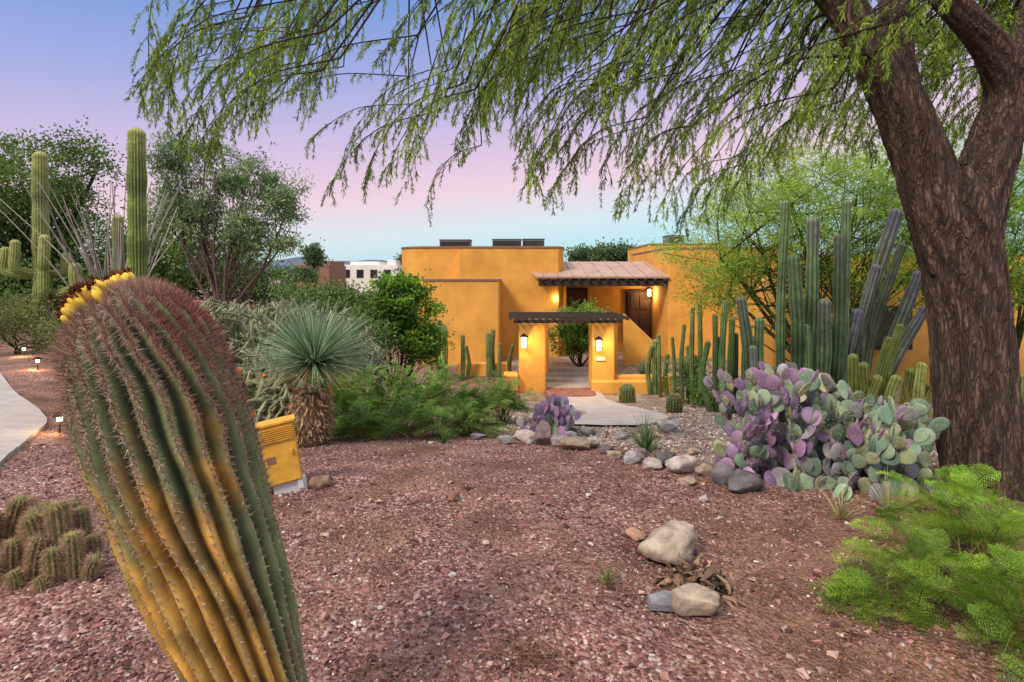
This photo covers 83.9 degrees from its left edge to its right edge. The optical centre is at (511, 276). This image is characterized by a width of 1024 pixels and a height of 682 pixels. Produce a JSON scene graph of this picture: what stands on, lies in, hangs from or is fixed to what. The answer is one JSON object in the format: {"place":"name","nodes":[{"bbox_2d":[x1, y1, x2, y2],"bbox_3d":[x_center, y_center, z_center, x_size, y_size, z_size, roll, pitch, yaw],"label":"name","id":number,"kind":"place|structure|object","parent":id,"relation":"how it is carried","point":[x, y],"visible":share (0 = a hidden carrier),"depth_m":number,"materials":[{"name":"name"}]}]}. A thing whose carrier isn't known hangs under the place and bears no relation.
{"place":"outdoors","nodes":[
{"label":"outdoors","id":0,"kind":"place"},
{"bbox_2d":[0,373,46,465],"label":"sidewalk","id":1,"kind":"structure","parent":0,"point":[23,421],"depth_m":7.30,"materials":[{"name":"concrete"}]},
{"bbox_2d":[60,257,387,277],"bbox_3d":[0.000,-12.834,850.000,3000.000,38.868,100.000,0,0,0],"label":"hills","id":2,"kind":"structure","parent":0,"point":[298,260],"depth_m":885.14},
{"bbox_2d":[0,278,1023,681],"bbox_3d":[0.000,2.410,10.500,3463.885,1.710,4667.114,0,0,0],"label":"ground","id":3,"kind":"structure","parent":0,"point":[26,378],"depth_m":3.15,"materials":[{"name":"gravel"}]},
{"bbox_2d":[0,276,67,361],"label":"creosote shrub","id":4,"kind":"object","parent":3,"relation":"on","point":[14,325],"visible":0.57,"depth_m":13.77,"materials":[{"name":"green plant"}]},
{"bbox_2d":[0,151,82,350],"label":"saguaro cactus","id":5,"kind":"object","parent":3,"relation":"on","point":[10,262],"visible":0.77,"depth_m":14.83,"materials":[{"name":"plant"}]},
{"bbox_2d":[0,493,107,594],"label":"hedgehog cactus","id":6,"kind":"object","parent":3,"relation":"on","point":[44,545],"visible":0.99,"depth_m":3.05,"materials":[{"name":"plant"}]},
{"bbox_2d":[0,114,126,323],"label":"mesquite tree","id":7,"kind":"object","parent":3,"relation":"on","point":[19,202],"visible":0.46,"depth_m":22.32,"materials":[{"name":"green plant"}]},
{"bbox_2d":[0,168,181,287],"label":"ocotillo plant","id":8,"kind":"object","parent":3,"relation":"on","point":[118,265],"visible":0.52,"depth_m":13.76,"materials":[{"name":"plant"}]},
{"bbox_2d":[111,215,124,269],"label":"saguaro cactus","id":9,"kind":"object","parent":3,"relation":"on","point":[121,228],"visible":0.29,"depth_m":15.90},
{"bbox_2d":[124,127,149,279],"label":"saguaro cactus","id":10,"kind":"object","parent":3,"relation":"on","point":[137,249],"visible":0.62,"depth_m":11.87,"materials":[{"name":"plant"}]},
{"bbox_2d":[0,204,317,328],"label":"mesquite tree","id":11,"kind":"object","parent":3,"relation":"on","point":[172,260],"visible":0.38,"depth_m":24.17,"materials":[{"name":"green plant"}]},
{"bbox_2d":[46,267,309,681],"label":"barrel cactus","id":12,"kind":"object","parent":3,"relation":"on","point":[164,442],"visible":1,"depth_m":1.60,"materials":[{"name":"plant"}]},
{"bbox_2d":[123,124,315,306],"bbox_3d":[-10.771,-1.904,21.095,7.160,7.642,3.766,0,0,0],"label":"eucalyptus tree","id":13,"kind":"object","parent":3,"relation":"on","point":[190,213],"visible":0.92,"depth_m":20.77,"materials":[{"name":"green plant"}]},
{"bbox_2d":[198,298,281,379],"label":"cholla cactus","id":14,"kind":"object","parent":3,"relation":"on","point":[232,313],"visible":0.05,"depth_m":8.03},
{"bbox_2d":[245,380,292,420],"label":"shrub","id":15,"kind":"object","parent":3,"relation":"on","point":[255,389],"visible":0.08,"depth_m":6.78,"materials":[{"name":"green plant"}]},
{"bbox_2d":[234,345,321,422],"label":"cholla cactus","id":16,"kind":"object","parent":3,"relation":"on","point":[266,397],"visible":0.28,"depth_m":6.71,"materials":[{"name":"plant"}]},
{"bbox_2d":[255,414,307,494],"bbox_3d":[-1.764,1.362,4.240,0.375,0.575,0.205,-10,0,-22],"label":"electrical box","id":17,"kind":"object","parent":3,"relation":"on","point":[281,455],"visible":0.6,"depth_m":4.18,"materials":[{"name":"yellow paint"}]},
{"bbox_2d":[218,297,354,421],"bbox_3d":[-3.692,1.632,8.815,2.797,2.690,2.924,0,0,0],"label":"cholla cactus","id":18,"kind":"object","parent":3,"relation":"on","point":[245,333],"visible":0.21,"depth_m":8.08,"materials":[{"name":"plant"}]},
{"bbox_2d":[265,262,322,286],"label":"distant tree","id":19,"kind":"object","parent":3,"relation":"on","point":[307,270],"visible":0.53,"depth_m":49.21,"materials":[{"name":"green plant"}]},
{"bbox_2d":[294,237,333,286],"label":"distant tree","id":20,"kind":"object","parent":3,"relation":"on","point":[315,258],"visible":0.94,"depth_m":51.63,"materials":[{"name":"green plant"}]},
{"bbox_2d":[236,293,396,447],"bbox_3d":[-2.105,0.978,6.064,1.779,1.684,1.779,0,0,0],"label":"sotol plant","id":21,"kind":"object","parent":3,"relation":"on","point":[316,351],"visible":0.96,"depth_m":5.91,"materials":[{"name":"green plant"}]},
{"bbox_2d":[308,475,330,489],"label":"boulder","id":22,"kind":"object","parent":3,"relation":"on","point":[320,482],"visible":0.97,"depth_m":4.25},
{"bbox_2d":[294,265,345,293],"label":"walls","id":23,"kind":"structure","parent":3,"relation":"on","point":[336,272],"depth_m":60.70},
{"bbox_2d":[252,275,407,385],"bbox_3d":[-4.153,1.467,12.569,3.028,3.060,4.521,0,0,-37],"label":"vine shrub","id":24,"kind":"object","parent":3,"relation":"on","point":[324,293],"visible":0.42,"depth_m":12.54,"materials":[{"name":"green plant"}]},
{"bbox_2d":[264,315,395,420],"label":"cholla cactus","id":25,"kind":"object","parent":3,"relation":"on","point":[380,380],"visible":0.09,"depth_m":9.34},
{"bbox_2d":[323,365,381,436],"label":"feather bush","id":26,"kind":"object","parent":3,"relation":"on","point":[341,396],"visible":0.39,"depth_m":7.07,"materials":[{"name":"green plant"}]},
{"bbox_2d":[329,397,394,441],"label":"feather bush","id":27,"kind":"object","parent":3,"relation":"on","point":[371,420],"visible":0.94,"depth_m":6.54,"materials":[{"name":"green plant"}]},
{"bbox_2d":[344,265,401,291],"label":"walls","id":28,"kind":"structure","parent":3,"relation":"on","point":[353,269],"depth_m":70.00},
{"bbox_2d":[338,359,444,432],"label":"feather bush","id":29,"kind":"object","parent":3,"relation":"on","point":[374,399],"visible":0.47,"depth_m":7.86,"materials":[{"name":"green plant"}]},
{"bbox_2d":[344,268,454,401],"bbox_3d":[-2.687,1.408,13.433,2.751,3.292,2.062,0,0,0],"label":"citrus tree","id":30,"kind":"object","parent":3,"relation":"on","point":[421,344],"visible":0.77,"depth_m":13.05,"materials":[{"name":"green plant"}]},
{"bbox_2d":[355,388,461,441],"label":"feather bush","id":31,"kind":"object","parent":3,"relation":"on","point":[415,414],"visible":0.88,"depth_m":6.84,"materials":[{"name":"green plant"}]},
{"bbox_2d":[402,248,458,333],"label":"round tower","id":32,"kind":"structure","parent":3,"relation":"on","point":[441,263],"depth_m":21.00,"materials":[{"name":"orange paint"}]},
{"bbox_2d":[439,239,471,245],"bbox_3d":[-2.260,-1.285,22.950,1.254,0.410,0.940,0,0,0],"label":"rooftop air conditioner","id":33,"kind":"object","parent":32,"relation":"on","point":[455,242],"visible":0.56,"depth_m":22.50,"materials":[{"name":"metal"}]},
{"bbox_2d":[378,355,491,432],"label":"feather bush","id":34,"kind":"object","parent":3,"relation":"on","point":[434,382],"visible":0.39,"depth_m":8.28,"materials":[{"name":"green plant"}]},
{"bbox_2d":[423,281,499,364],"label":"wing","id":35,"kind":"structure","parent":3,"relation":"on","point":[474,306],"depth_m":19.00,"materials":[{"name":"paint"}]},
{"bbox_2d":[423,279,500,280],"bbox_3d":[-1.699,0.098,21.500,2.616,0.065,5.062,0,0,0],"label":"wing coping","id":36,"kind":"object","parent":35,"relation":"on","point":[462,279],"visible":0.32,"depth_m":18.97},
{"bbox_2d":[424,371,513,430],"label":"feather bush","id":37,"kind":"object","parent":3,"relation":"on","point":[482,399],"visible":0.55,"depth_m":8.35,"materials":[{"name":"green plant"}]},
{"bbox_2d":[423,397,516,438],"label":"feather bush","id":38,"kind":"object","parent":3,"relation":"on","point":[473,418],"visible":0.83,"depth_m":7.15,"materials":[{"name":"green plant"}]},
{"bbox_2d":[436,320,513,385],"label":"organ pipe cactus","id":39,"kind":"object","parent":3,"relation":"on","point":[490,352],"visible":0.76,"depth_m":17.47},
{"bbox_2d":[458,362,511,375],"bbox_3d":[-0.864,3.035,18.150,1.727,0.630,0.300,0,0,0],"label":"wall left return","id":40,"kind":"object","parent":3,"relation":"on","point":[479,368],"depth_m":18.00,"materials":[{"name":"orange paint"}]},
{"bbox_2d":[472,370,542,424],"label":"feather bush","id":41,"kind":"object","parent":3,"relation":"on","point":[504,392],"visible":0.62,"depth_m":8.73,"materials":[{"name":"green plant"}]},
{"bbox_2d":[503,372,517,394],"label":"wall","id":42,"kind":"structure","parent":3,"relation":"on","point":[512,375],"depth_m":15.70,"materials":[{"name":"orange paint"}]},
{"bbox_2d":[459,248,563,356],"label":"block","id":43,"kind":"structure","parent":3,"relation":"on","point":[514,270],"depth_m":20.60,"materials":[{"name":"orange paint"}]},
{"bbox_2d":[458,246,563,248],"bbox_3d":[0.049,-1.083,23.800,3.972,0.065,6.463,0,0,0],"label":"block coping","id":44,"kind":"object","parent":43,"relation":"on","point":[510,247],"visible":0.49,"depth_m":20.57,"materials":[{"name":"concrete"}]},
{"bbox_2d":[492,239,521,245],"bbox_3d":[-0.202,-1.295,22.950,1.187,0.430,0.940,0,0,0],"label":"rooftop air conditioner","id":45,"kind":"object","parent":44,"relation":"on","point":[506,242],"visible":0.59,"depth_m":22.50,"materials":[{"name":"metal"}]},
{"bbox_2d":[522,239,544,245],"bbox_3d":[0.872,-1.310,23.250,0.895,0.460,0.940,0,0,0],"label":"rooftop air conditioner","id":46,"kind":"object","parent":44,"relation":"on","point":[533,242],"visible":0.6,"depth_m":22.80,"materials":[{"name":"metal"}]},
{"bbox_2d":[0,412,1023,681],"bbox_3d":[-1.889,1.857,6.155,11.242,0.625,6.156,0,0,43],"label":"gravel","id":47,"kind":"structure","parent":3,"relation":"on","point":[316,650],"depth_m":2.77,"materials":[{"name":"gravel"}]},
{"bbox_2d":[512,429,534,443],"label":"boulder","id":48,"kind":"object","parent":3,"relation":"on","point":[526,436],"visible":0.77,"depth_m":6.32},
{"bbox_2d":[534,420,551,444],"bbox_3d":[0.342,1.718,6.271,0.189,0.279,0.176,0,0,0],"label":"boulder","id":49,"kind":"object","parent":3,"relation":"on","point":[543,429],"visible":0.99,"depth_m":6.22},
{"bbox_2d":[516,394,580,435],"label":"prickly pear cactus","id":50,"kind":"object","parent":3,"relation":"on","point":[554,411],"visible":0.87,"depth_m":7.07,"materials":[{"name":"plant"}]},
{"bbox_2d":[509,312,629,392],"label":"entry gate","id":51,"kind":"structure","parent":3,"relation":"on","point":[534,358],"depth_m":16.00,"materials":[{"name":"orange paint"}]},
{"bbox_2d":[543,367,596,397],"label":"brick steps","id":52,"kind":"structure","parent":3,"relation":"on","point":[569,381],"depth_m":17.05,"materials":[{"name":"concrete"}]},
{"bbox_2d":[124,0,1023,501],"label":"mesquite tree","id":53,"kind":"object","parent":3,"relation":"on","point":[956,210],"visible":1,"depth_m":4.39,"materials":[{"name":"green plant"}]},
{"bbox_2d":[558,436,591,449],"bbox_3d":[0.661,1.753,5.995,0.346,0.135,0.284,0,0,0],"label":"boulder","id":54,"kind":"object","parent":3,"relation":"on","point":[577,442],"visible":1,"depth_m":5.91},
{"bbox_2d":[549,296,619,366],"bbox_3d":[2.223,1.853,18.211,2.344,2.475,2.333,0,0,40],"label":"citrus tree","id":55,"kind":"object","parent":3,"relation":"on","point":[578,334],"visible":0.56,"depth_m":18.08,"materials":[{"name":"green plant"}]},
{"bbox_2d":[562,237,615,261],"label":"distant tree","id":56,"kind":"object","parent":3,"relation":"on","point":[583,254],"visible":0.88,"depth_m":49.22,"materials":[{"name":"green plant"}]},
{"bbox_2d":[590,558,621,584],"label":"grass tuft","id":57,"kind":"object","parent":3,"relation":"on","point":[606,581],"visible":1,"depth_m":2.93,"materials":[{"name":"green plant"}]},
{"bbox_2d":[593,238,639,261],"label":"distant tree","id":58,"kind":"object","parent":3,"relation":"on","point":[618,252],"visible":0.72,"depth_m":48.96,"materials":[{"name":"green plant"}]},
{"bbox_2d":[567,392,668,426],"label":"walkway","id":59,"kind":"structure","parent":3,"relation":"on","point":[599,408],"depth_m":10.87,"materials":[{"name":"concrete"}]},
{"bbox_2d":[591,380,651,393],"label":"low wall","id":60,"kind":"structure","parent":3,"relation":"on","point":[612,386],"depth_m":15.86,"materials":[{"name":"orange paint"}]},
{"bbox_2d":[618,382,636,402],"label":"barrel cactus","id":61,"kind":"object","parent":3,"relation":"on","point":[626,394],"visible":0.91,"depth_m":14.26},
{"bbox_2d":[623,450,643,464],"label":"boulder","id":62,"kind":"object","parent":3,"relation":"on","point":[630,457],"visible":1,"depth_m":5.18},
{"bbox_2d":[624,527,645,541],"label":"rock","id":63,"kind":"object","parent":3,"relation":"on","point":[633,533],"visible":0.98,"depth_m":3.48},
{"bbox_2d":[623,314,652,364],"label":"stair wall","id":64,"kind":"structure","parent":3,"relation":"on","point":[637,341],"depth_m":19.00,"materials":[{"name":"orange paint"}]},
{"bbox_2d":[616,409,671,450],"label":"grass tuft","id":65,"kind":"object","parent":3,"relation":"on","point":[645,443],"visible":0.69,"depth_m":5.82,"materials":[{"name":"green plant"}]},
{"bbox_2d":[627,353,663,373],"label":"sotol plant","id":66,"kind":"object","parent":3,"relation":"on","point":[642,370],"visible":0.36,"depth_m":16.87,"materials":[{"name":"green plant"}]},
{"bbox_2d":[615,374,676,391],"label":"wall","id":67,"kind":"structure","parent":3,"relation":"on","point":[630,376],"depth_m":16.15,"materials":[{"name":"orange paint"}]},
{"bbox_2d":[354,464,940,681],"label":"dry twigs","id":68,"kind":"object","parent":3,"relation":"on","point":[517,648],"visible":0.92,"depth_m":2.37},
{"bbox_2d":[643,457,662,470],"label":"boulder","id":69,"kind":"object","parent":3,"relation":"on","point":[651,464],"visible":1,"depth_m":4.89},
{"bbox_2d":[645,334,669,397],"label":"organ pipe cactus","id":70,"kind":"object","parent":3,"relation":"on","point":[654,357],"visible":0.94,"depth_m":15.58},
{"bbox_2d":[647,590,672,611],"bbox_3d":[0.759,1.560,2.744,0.210,0.030,0.131,0,0,6],"label":"slate slab","id":71,"kind":"object","parent":3,"relation":"on","point":[659,601],"depth_m":2.71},
{"bbox_2d":[654,450,675,466],"bbox_3d":[1.360,1.614,5.021,0.201,0.143,0.160,0,0,0],"label":"boulder","id":72,"kind":"object","parent":3,"relation":"on","point":[663,456],"visible":0.63,"depth_m":4.99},
{"bbox_2d":[655,419,677,432],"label":"boulder","id":73,"kind":"object","parent":3,"relation":"on","point":[672,426],"visible":0.95,"depth_m":7.18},
{"bbox_2d":[638,520,696,565],"bbox_3d":[0.913,1.528,3.255,0.395,0.198,0.242,0,0,-21],"label":"boulder","id":74,"kind":"object","parent":3,"relation":"on","point":[669,541],"visible":0.94,"depth_m":3.19,"materials":[{"name":"stone"}]},
{"bbox_2d":[628,245,715,261],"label":"back block","id":75,"kind":"structure","parent":3,"relation":"on","point":[638,250],"depth_m":24.41,"materials":[{"name":"orange paint"}]},
{"bbox_2d":[664,393,683,412],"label":"barrel cactus","id":76,"kind":"object","parent":3,"relation":"on","point":[674,403],"visible":0.91,"depth_m":11.50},
{"bbox_2d":[665,454,698,473],"bbox_3d":[1.408,1.558,4.731,0.264,0.165,0.164,0,0,0],"label":"boulder","id":77,"kind":"object","parent":3,"relation":"on","point":[684,463],"visible":1,"depth_m":4.68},
{"bbox_2d":[671,304,702,404],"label":"organ pipe cactus","id":78,"kind":"object","parent":3,"relation":"on","point":[689,357],"visible":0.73,"depth_m":13.64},
{"bbox_2d":[656,355,726,407],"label":"hedge shrub","id":79,"kind":"object","parent":3,"relation":"on","point":[696,400],"visible":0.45,"depth_m":13.96,"materials":[{"name":"green plant"}]},
{"bbox_2d":[670,583,719,616],"bbox_3d":[0.865,1.542,2.693,0.228,0.121,0.144,0,0,18],"label":"boulder","id":80,"kind":"object","parent":3,"relation":"on","point":[692,599],"visible":0.99,"depth_m":2.65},
{"bbox_2d":[650,552,749,608],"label":"dead agave","id":81,"kind":"object","parent":3,"relation":"on","point":[696,572],"visible":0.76,"depth_m":2.92,"materials":[{"name":"plant"}]},
{"bbox_2d":[695,463,713,475],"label":"boulder","id":82,"kind":"object","parent":3,"relation":"on","point":[703,469],"visible":0.86,"depth_m":4.60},
{"bbox_2d":[632,249,789,358],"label":"wall","id":83,"kind":"structure","parent":3,"relation":"on","point":[668,320],"depth_m":20.00,"materials":[{"name":"orange paint"}]},
{"bbox_2d":[699,300,742,413],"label":"columnar cactus","id":84,"kind":"object","parent":3,"relation":"on","point":[718,352],"visible":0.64,"depth_m":11.26,"materials":[{"name":"plant"}]},
{"bbox_2d":[503,398,942,486],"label":"pebbles","id":85,"kind":"object","parent":3,"relation":"on","point":[675,442],"visible":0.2,"depth_m":7.28,"materials":[{"name":"gravel"}]},
{"bbox_2d":[711,461,735,486],"bbox_3d":[1.642,1.538,4.416,0.209,0.206,0.169,0,0,0],"label":"boulder","id":86,"kind":"object","parent":3,"relation":"on","point":[722,473],"visible":0.77,"depth_m":4.36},
{"bbox_2d":[728,469,763,492],"bbox_3d":[1.751,1.550,4.281,0.283,0.182,0.214,0,0,0],"label":"boulder","id":87,"kind":"object","parent":3,"relation":"on","point":[741,481],"visible":0.98,"depth_m":4.21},
{"bbox_2d":[703,361,865,491],"bbox_3d":[2.260,1.199,4.724,1.173,1.024,1.276,0,0,0],"label":"prickly pear cactus","id":88,"kind":"object","parent":3,"relation":"on","point":[772,402],"visible":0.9,"depth_m":4.42,"materials":[{"name":"plant"}]},
{"bbox_2d":[736,200,851,418],"bbox_3d":[4.673,0.595,9.497,2.053,3.817,1.014,0,0,0],"label":"columnar cactus","id":89,"kind":"object","parent":3,"relation":"on","point":[815,345],"visible":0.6,"depth_m":9.45,"materials":[{"name":"plant"}]},
{"bbox_2d":[636,95,1023,361],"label":"palo verde tree","id":90,"kind":"object","parent":3,"relation":"on","point":[784,188],"visible":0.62,"depth_m":12.38,"materials":[{"name":"green plant"}]},
{"bbox_2d":[811,480,870,527],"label":"grass tuft","id":91,"kind":"object","parent":3,"relation":"on","point":[840,513],"visible":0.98,"depth_m":3.75,"materials":[{"name":"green plant"}]},
{"bbox_2d":[786,384,949,500],"bbox_3d":[2.696,1.266,4.437,1.140,0.816,0.995,0,0,29],"label":"prickly pear cactus","id":92,"kind":"object","parent":3,"relation":"on","point":[880,437],"visible":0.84,"depth_m":4.13,"materials":[{"name":"plant"}]},
{"bbox_2d":[720,256,1023,384],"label":"wing","id":93,"kind":"structure","parent":3,"relation":"on","point":[919,352],"depth_m":15.88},
{"bbox_2d":[847,465,911,512],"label":"grass tuft","id":94,"kind":"object","parent":3,"relation":"on","point":[887,492],"visible":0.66,"depth_m":3.92,"materials":[{"name":"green plant"}]},
{"bbox_2d":[807,538,958,642],"bbox_3d":[1.797,1.535,2.768,0.638,0.343,0.598,0,0,17],"label":"fern bush","id":95,"kind":"object","parent":3,"relation":"on","point":[875,600],"visible":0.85,"depth_m":2.75,"materials":[{"name":"green plant"}]},
{"bbox_2d":[846,208,925,390],"bbox_3d":[6.377,0.652,9.900,1.667,3.778,0.968,0,0,0],"label":"columnar cactus","id":96,"kind":"object","parent":3,"relation":"on","point":[865,322],"visible":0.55,"depth_m":9.74,"materials":[{"name":"plant"}]},
{"bbox_2d":[847,324,932,418],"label":"columnar cactus","id":97,"kind":"object","parent":3,"relation":"on","point":[877,386],"visible":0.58,"depth_m":8.52,"materials":[{"name":"plant"}]},
{"bbox_2d":[868,376,932,425],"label":"cactus","id":98,"kind":"object","parent":3,"relation":"on","point":[913,396],"visible":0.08,"depth_m":7.03,"materials":[{"name":"green plant"}]},
{"bbox_2d":[823,507,1023,654],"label":"fern bush","id":99,"kind":"object","parent":3,"relation":"on","point":[929,539],"visible":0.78,"depth_m":2.86,"materials":[{"name":"green plant"}]},
{"bbox_2d":[860,151,1023,349],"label":"palo verde tree","id":100,"kind":"object","parent":3,"relation":"on","point":[1015,282],"visible":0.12,"depth_m":11.06,"materials":[{"name":"green plant"}]},
{"bbox_2d":[875,463,1019,549],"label":"fern bush","id":101,"kind":"object","parent":3,"relation":"on","point":[943,507],"visible":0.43,"depth_m":3.62,"materials":[{"name":"green plant"}]},
{"bbox_2d":[874,463,1023,612],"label":"fern bush","id":102,"kind":"object","parent":3,"relation":"on","point":[998,522],"visible":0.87,"depth_m":3.06,"materials":[{"name":"green plant"}]},
{"bbox_2d":[893,539,1023,681],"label":"fern bush","id":103,"kind":"object","parent":3,"relation":"on","point":[1013,638],"visible":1,"depth_m":2.45,"materials":[{"name":"green plant"}]},
{"bbox_2d":[0,0,1023,266],"label":"sky","id":104,"kind":"structure","parent":0,"point":[62,61],"materials":[{"name":"blue"}]},
{"bbox_2d":[561,278,565,355],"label":"portico left wall","id":105,"kind":"structure","parent":0,"point":[563,295],"depth_m":20.90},
{"bbox_2d":[566,264,651,350],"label":"portico back wall","id":106,"kind":"structure","parent":0,"point":[611,296],"depth_m":22.30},
{"bbox_2d":[566,290,584,348],"bbox_3d":[2.396,1.660,22.190,0.932,2.280,0.060,0,0,0],"label":"door","id":107,"kind":"structure","parent":106,"relation":"in","point":[575,292],"depth_m":22.16,"materials":[{"name":"brown wood"}]},
{"bbox_2d":[533,262,669,277],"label":"portico roof","id":108,"kind":"structure","parent":106,"relation":"on","point":[592,271],"depth_m":20.80,"materials":[{"name":"metal"}]},
{"bbox_2d":[539,280,667,285],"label":"portico beam","id":109,"kind":"structure","parent":108,"relation":"attached to","point":[601,283],"depth_m":19.98,"materials":[{"name":"brown wood"}]},
{"bbox_2d":[625,290,651,338],"bbox_3d":[4.943,1.645,22.260,1.012,2.310,0.120,0,0,0],"label":"door frame","id":110,"kind":"object","parent":106,"relation":"attached to","point":[626,302],"visible":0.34,"depth_m":22.20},
{"bbox_2d":[628,292,649,336],"bbox_3d":[4.943,1.690,22.190,0.832,2.220,0.060,0,0,0],"label":"door","id":111,"kind":"structure","parent":110,"relation":"in","point":[638,310],"depth_m":22.16,"materials":[{"name":"brown wood"}]},
{"bbox_2d":[875,310,909,345],"bbox_3d":[10.300,1.400,15.630,1.200,1.000,0.060,0,0,0],"label":"wing window","id":112,"kind":"structure","parent":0,"point":[880,339],"depth_m":15.60,"materials":[{"name":"black glass"}]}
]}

